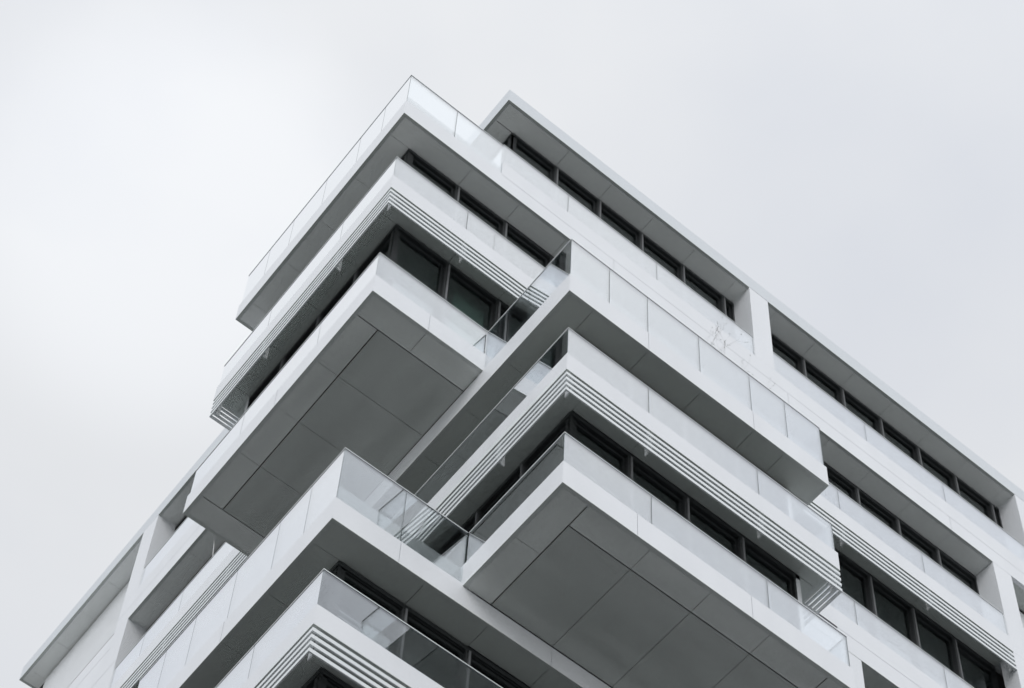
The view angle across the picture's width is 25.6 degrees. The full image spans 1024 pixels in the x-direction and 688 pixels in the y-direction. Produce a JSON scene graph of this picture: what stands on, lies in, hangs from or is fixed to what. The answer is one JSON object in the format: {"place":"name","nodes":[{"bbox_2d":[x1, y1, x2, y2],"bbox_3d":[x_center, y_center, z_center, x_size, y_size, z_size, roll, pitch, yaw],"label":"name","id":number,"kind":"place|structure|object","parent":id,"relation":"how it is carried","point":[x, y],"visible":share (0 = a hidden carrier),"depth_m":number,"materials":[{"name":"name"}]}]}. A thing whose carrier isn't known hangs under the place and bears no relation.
{"place":"outdoors","nodes":[
{"label":"outdoors","id":0,"kind":"place"},
{"bbox_2d":[449,284,484,387],"bbox_3d":[-0.886,-0.131,42.334,0.728,3.060,0.088,36,-63,-19],"label":"balcony railing","id":1,"kind":"object","parent":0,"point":[470,307],"visible":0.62,"depth_m":42.92,"materials":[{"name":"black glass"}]},
{"bbox_2d":[0,0,1023,687],"label":"sky","id":2,"kind":"structure","parent":0,"point":[861,162],"materials":[{"name":"white"}]},
{"label":"street","id":3,"kind":"structure","parent":0,"visible":0},
{"bbox_2d":[19,74,1023,687],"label":"apartment building","id":4,"kind":"structure","parent":3,"relation":"on","point":[611,466],"depth_m":40.40,"materials":[{"name":"concrete"}]},
{"bbox_2d":[146,598,174,631],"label":"window","id":5,"kind":"structure","parent":4,"relation":"in","point":[174,598],"depth_m":52.13,"materials":[{"name":"black"}]},
{"bbox_2d":[175,515,186,530],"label":"window","id":6,"kind":"structure","parent":4,"relation":"in","point":[185,516],"depth_m":55.56,"materials":[{"name":"black glass"}]},
{"bbox_2d":[175,564,204,598],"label":"window","id":7,"kind":"structure","parent":4,"relation":"in","point":[204,564],"depth_m":51.57,"materials":[{"name":"black"}]},
{"bbox_2d":[205,541,224,563],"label":"window","id":8,"kind":"structure","parent":4,"relation":"in","point":[224,541],"depth_m":51.07,"materials":[{"name":"black"}]},
{"bbox_2d":[247,356,287,408],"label":"window","id":9,"kind":"structure","parent":4,"relation":"in","point":[280,365],"depth_m":44.68,"materials":[{"name":"black glass"}]},
{"bbox_2d":[285,313,323,361],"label":"window","id":10,"kind":"structure","parent":4,"relation":"in","point":[312,327],"depth_m":44.08,"materials":[{"name":"black glass"}]},
{"bbox_2d":[302,668,329,687],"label":"window","id":11,"kind":"structure","parent":4,"relation":"in","point":[310,684],"depth_m":32.03,"materials":[{"name":"black"}]},
{"bbox_2d":[313,668,351,687],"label":"window","id":12,"kind":"structure","parent":4,"relation":"in","point":[333,682],"depth_m":32.03,"materials":[{"name":"black"}]},
{"bbox_2d":[319,561,347,616],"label":"window","id":13,"kind":"structure","parent":4,"relation":"in","point":[327,579],"depth_m":33.97,"materials":[{"name":"glass"}]},
{"bbox_2d":[320,269,360,318],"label":"window","id":14,"kind":"structure","parent":4,"relation":"in","point":[355,276],"depth_m":43.52,"materials":[{"name":"black"}]},
{"bbox_2d":[327,561,404,654],"bbox_3d":[-2.217,4.316,33.379,1.290,2.394,0.170,36,-63,-19],"label":"window","id":15,"kind":"structure","parent":4,"relation":"in","point":[353,578],"depth_m":34.16,"materials":[{"name":"black"}]},
{"bbox_2d":[357,224,401,285],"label":"window","id":16,"kind":"structure","parent":4,"relation":"in","point":[383,245],"depth_m":42.79,"materials":[{"name":"black"}]},
{"bbox_2d":[394,148,413,185],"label":"window","id":17,"kind":"structure","parent":4,"relation":"in","point":[399,166],"depth_m":45.25,"materials":[{"name":"glass"}]},
{"bbox_2d":[383,224,448,319],"bbox_3d":[-1.814,-1.055,41.739,1.290,3.084,0.170,36,-63,-19],"label":"window","id":18,"kind":"structure","parent":4,"relation":"in","point":[406,237],"depth_m":42.76,"materials":[{"name":"black"}]},
{"bbox_2d":[401,148,457,216],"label":"window","id":19,"kind":"structure","parent":4,"relation":"in","point":[418,161],"depth_m":45.42,"materials":[{"name":"black"}]},
{"bbox_2d":[395,605,468,687],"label":"window","id":20,"kind":"structure","parent":4,"relation":"in","point":[408,615],"depth_m":34.54,"materials":[{"name":"black"}]},
{"bbox_2d":[438,508,481,593],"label":"window","id":21,"kind":"structure","parent":4,"relation":"in","point":[476,517],"depth_m":38.08,"materials":[{"name":"black"}]},
{"bbox_2d":[438,263,498,381],"bbox_3d":[-0.858,-0.366,42.136,1.317,3.084,0.195,36,-63,-19],"label":"window","id":22,"kind":"structure","parent":4,"relation":"in","point":[450,271],"depth_m":43.16,"materials":[{"name":"black"}]},
{"bbox_2d":[451,185,505,233],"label":"window","id":23,"kind":"structure","parent":4,"relation":"in","point":[459,193],"depth_m":45.83,"materials":[{"name":"black"}]},
{"bbox_2d":[461,648,528,687],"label":"window","id":24,"kind":"structure","parent":4,"relation":"in","point":[472,658],"depth_m":34.96,"materials":[{"name":"black"}]},
{"bbox_2d":[493,300,508,325],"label":"window","id":25,"kind":"structure","parent":4,"relation":"in","point":[500,308],"depth_m":43.35,"materials":[{"name":"black glass"}]},
{"bbox_2d":[474,462,527,599],"bbox_3d":[-0.164,3.016,36.647,0.197,2.459,1.316,33,-62,-17],"label":"window","id":26,"kind":"structure","parent":4,"relation":"in","point":[521,469],"depth_m":37.52,"materials":[{"name":"black"}]},
{"bbox_2d":[502,133,516,152],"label":"window","id":27,"kind":"structure","parent":4,"relation":"in","point":[514,141],"depth_m":49.29,"materials":[{"name":"black"}]},
{"bbox_2d":[501,222,551,267],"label":"window","id":28,"kind":"structure","parent":4,"relation":"in","point":[506,229],"depth_m":46.26,"materials":[{"name":"black"}]},
{"bbox_2d":[508,132,556,181],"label":"window","id":29,"kind":"structure","parent":4,"relation":"in","point":[522,145],"depth_m":49.55,"materials":[{"name":"black"}]},
{"bbox_2d":[523,412,576,470],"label":"window","id":30,"kind":"structure","parent":4,"relation":"in","point":[559,429],"depth_m":36.89,"materials":[{"name":"black glass"}]},
{"bbox_2d":[568,333,578,359],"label":"window","id":31,"kind":"structure","parent":4,"relation":"in","point":[570,336],"depth_m":38.55,"materials":[{"name":"glass"}]},
{"bbox_2d":[553,167,598,214],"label":"window","id":32,"kind":"structure","parent":4,"relation":"in","point":[558,174],"depth_m":49.94,"materials":[{"name":"black"}]},
{"bbox_2d":[564,411,629,504],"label":"window","id":33,"kind":"structure","parent":4,"relation":"in","point":[584,428],"depth_m":36.81,"materials":[{"name":"black glass"}]},
{"bbox_2d":[568,331,629,449],"bbox_3d":[1.460,0.814,38.091,1.290,2.396,0.170,36,-63,-19],"label":"window","id":34,"kind":"structure","parent":4,"relation":"in","point":[582,348],"depth_m":38.77,"materials":[{"name":"black"}]},
{"bbox_2d":[596,200,640,246],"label":"window","id":35,"kind":"structure","parent":4,"relation":"in","point":[601,207],"depth_m":50.35,"materials":[{"name":"black"}]},
{"bbox_2d":[625,374,680,489],"bbox_3d":[2.417,1.503,38.487,1.317,2.396,0.195,36,-63,-19],"label":"window","id":36,"kind":"structure","parent":4,"relation":"in","point":[627,394],"depth_m":38.55,"materials":[{"name":"black"}]},
{"bbox_2d":[626,454,685,546],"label":"window","id":37,"kind":"structure","parent":4,"relation":"in","point":[634,465],"depth_m":37.19,"materials":[{"name":"black glass"}]},
{"bbox_2d":[638,232,681,279],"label":"window","id":38,"kind":"structure","parent":4,"relation":"in","point":[643,240],"depth_m":50.75,"materials":[{"name":"black"}]},
{"bbox_2d":[679,264,722,310],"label":"window","id":39,"kind":"structure","parent":4,"relation":"in","point":[685,272],"depth_m":51.16,"materials":[{"name":"black"}]},
{"bbox_2d":[683,412,739,532],"bbox_3d":[3.376,2.207,38.894,1.317,2.396,0.195,36,-63,-19],"label":"window","id":40,"kind":"structure","parent":4,"relation":"in","point":[683,412],"depth_m":39.64,"materials":[{"name":"black glass"}]},
{"bbox_2d":[682,495,740,587],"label":"window","id":41,"kind":"structure","parent":4,"relation":"in","point":[689,506],"depth_m":37.60,"materials":[{"name":"black"}]},
{"bbox_2d":[707,316,741,350],"bbox_3d":[3.838,0.289,41.613,1.132,3.417,0.854,-3,-58,5],"label":"bare shrub","id":42,"kind":"object","parent":4,"relation":"on","point":[719,333],"visible":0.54,"depth_m":42.19,"materials":[{"name":"grey plant"}]},
{"bbox_2d":[720,296,734,321],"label":"window","id":43,"kind":"structure","parent":4,"relation":"in","point":[725,303],"depth_m":51.27,"materials":[{"name":"black glass"}]},
{"bbox_2d":[735,451,789,569],"bbox_3d":[4.342,2.917,39.303,1.335,2.396,0.195,36,-63,-19],"label":"window","id":44,"kind":"structure","parent":4,"relation":"in","point":[735,451],"depth_m":40.07,"materials":[{"name":"black glass"}]},
{"bbox_2d":[737,535,800,630],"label":"window","id":45,"kind":"structure","parent":4,"relation":"in","point":[745,546],"depth_m":37.98,"materials":[{"name":"black"}]},
{"bbox_2d":[771,333,802,372],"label":"window","id":46,"kind":"structure","parent":4,"relation":"in","point":[784,348],"depth_m":52.04,"materials":[{"name":"black glass"}]},
{"bbox_2d":[800,357,840,402],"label":"window","id":47,"kind":"structure","parent":4,"relation":"in","point":[805,365],"depth_m":52.38,"materials":[{"name":"black glass"}]},
{"bbox_2d":[824,462,855,500],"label":"window","id":48,"kind":"structure","parent":4,"relation":"in","point":[833,475],"depth_m":49.17,"materials":[{"name":"black glass"}]},
{"bbox_2d":[835,549,870,611],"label":"window","id":49,"kind":"structure","parent":4,"relation":"in","point":[847,564],"depth_m":46.54,"materials":[{"name":"black"}]},
{"bbox_2d":[839,387,879,432],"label":"window","id":50,"kind":"structure","parent":4,"relation":"in","point":[844,396],"depth_m":52.79,"materials":[{"name":"black glass"}]},
{"bbox_2d":[853,487,896,531],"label":"window","id":51,"kind":"structure","parent":4,"relation":"in","point":[859,496],"depth_m":49.50,"materials":[{"name":"black glass"}]},
{"bbox_2d":[866,574,913,642],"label":"window","id":52,"kind":"structure","parent":4,"relation":"in","point":[873,585],"depth_m":46.84,"materials":[{"name":"black"}]},
{"bbox_2d":[877,416,916,461],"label":"window","id":53,"kind":"structure","parent":4,"relation":"in","point":[883,426],"depth_m":53.19,"materials":[{"name":"black glass"}]},
{"bbox_2d":[894,518,936,561],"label":"window","id":54,"kind":"structure","parent":4,"relation":"in","point":[900,527],"depth_m":49.90,"materials":[{"name":"black"}]},
{"bbox_2d":[909,606,956,674],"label":"window","id":55,"kind":"structure","parent":4,"relation":"in","point":[916,616],"depth_m":47.25,"materials":[{"name":"black"}]},
{"bbox_2d":[915,446,953,490],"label":"window","id":56,"kind":"structure","parent":4,"relation":"in","point":[921,455],"depth_m":53.59,"materials":[{"name":"black glass"}]},
{"bbox_2d":[934,547,978,594],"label":"window","id":57,"kind":"structure","parent":4,"relation":"in","point":[941,558],"depth_m":50.31,"materials":[{"name":"black"}]},
{"bbox_2d":[952,475,990,518],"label":"window","id":58,"kind":"structure","parent":4,"relation":"in","point":[958,484],"depth_m":54.00,"materials":[{"name":"black glass"}]},
{"bbox_2d":[951,637,998,687],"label":"window","id":59,"kind":"structure","parent":4,"relation":"in","point":[958,648],"depth_m":47.69,"materials":[{"name":"black"}]},
{"bbox_2d":[988,502,1002,528],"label":"window","id":60,"kind":"structure","parent":4,"relation":"in","point":[994,511],"depth_m":54.05,"materials":[{"name":"black glass"}]}
]}

